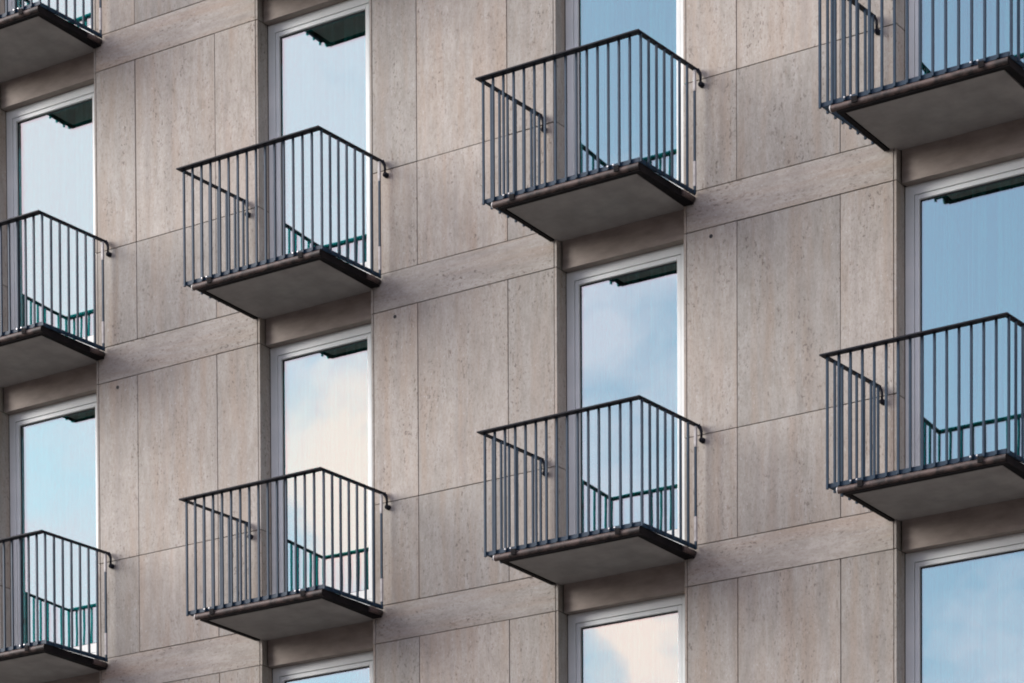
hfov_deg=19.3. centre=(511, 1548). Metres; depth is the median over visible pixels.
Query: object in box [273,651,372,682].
window
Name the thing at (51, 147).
window
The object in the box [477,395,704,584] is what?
balcony
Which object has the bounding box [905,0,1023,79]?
window
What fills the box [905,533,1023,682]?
window
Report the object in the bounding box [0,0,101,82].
balcony
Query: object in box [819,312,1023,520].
balcony
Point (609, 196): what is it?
balcony
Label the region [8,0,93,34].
window
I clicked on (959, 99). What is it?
balcony
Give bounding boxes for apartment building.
[0,0,1023,682]
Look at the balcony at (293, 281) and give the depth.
27.43 m
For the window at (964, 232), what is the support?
in the apartment building
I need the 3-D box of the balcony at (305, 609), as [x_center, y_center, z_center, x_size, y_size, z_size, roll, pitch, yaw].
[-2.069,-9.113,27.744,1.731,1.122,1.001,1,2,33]
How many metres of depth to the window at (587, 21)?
26.39 m
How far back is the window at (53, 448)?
30.05 m
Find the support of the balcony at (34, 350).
attached to the apartment building
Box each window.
[6,84,95,347]
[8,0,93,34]
[9,393,98,659]
[268,0,369,273]
[270,323,372,606]
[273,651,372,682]
[565,0,683,189]
[567,244,684,545]
[568,594,684,682]
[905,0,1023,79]
[905,157,1023,467]
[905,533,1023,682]
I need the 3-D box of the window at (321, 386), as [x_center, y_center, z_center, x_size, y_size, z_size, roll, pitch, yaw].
[-1.755,-10.019,28.184,1.275,2.620,0.185,1,2,33]
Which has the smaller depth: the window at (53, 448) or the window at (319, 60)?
the window at (319, 60)
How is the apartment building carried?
on the pavement
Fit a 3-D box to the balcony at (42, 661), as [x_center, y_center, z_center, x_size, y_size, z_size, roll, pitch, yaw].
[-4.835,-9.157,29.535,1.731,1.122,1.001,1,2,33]
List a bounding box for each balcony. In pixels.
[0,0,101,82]
[0,210,111,387]
[0,530,113,682]
[176,125,388,318]
[179,467,390,640]
[475,29,704,241]
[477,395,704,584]
[818,0,1023,151]
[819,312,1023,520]
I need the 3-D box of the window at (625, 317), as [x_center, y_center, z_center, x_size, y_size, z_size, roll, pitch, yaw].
[1.011,-9.974,26.393,1.275,2.620,0.185,1,2,33]
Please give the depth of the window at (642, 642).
26.50 m

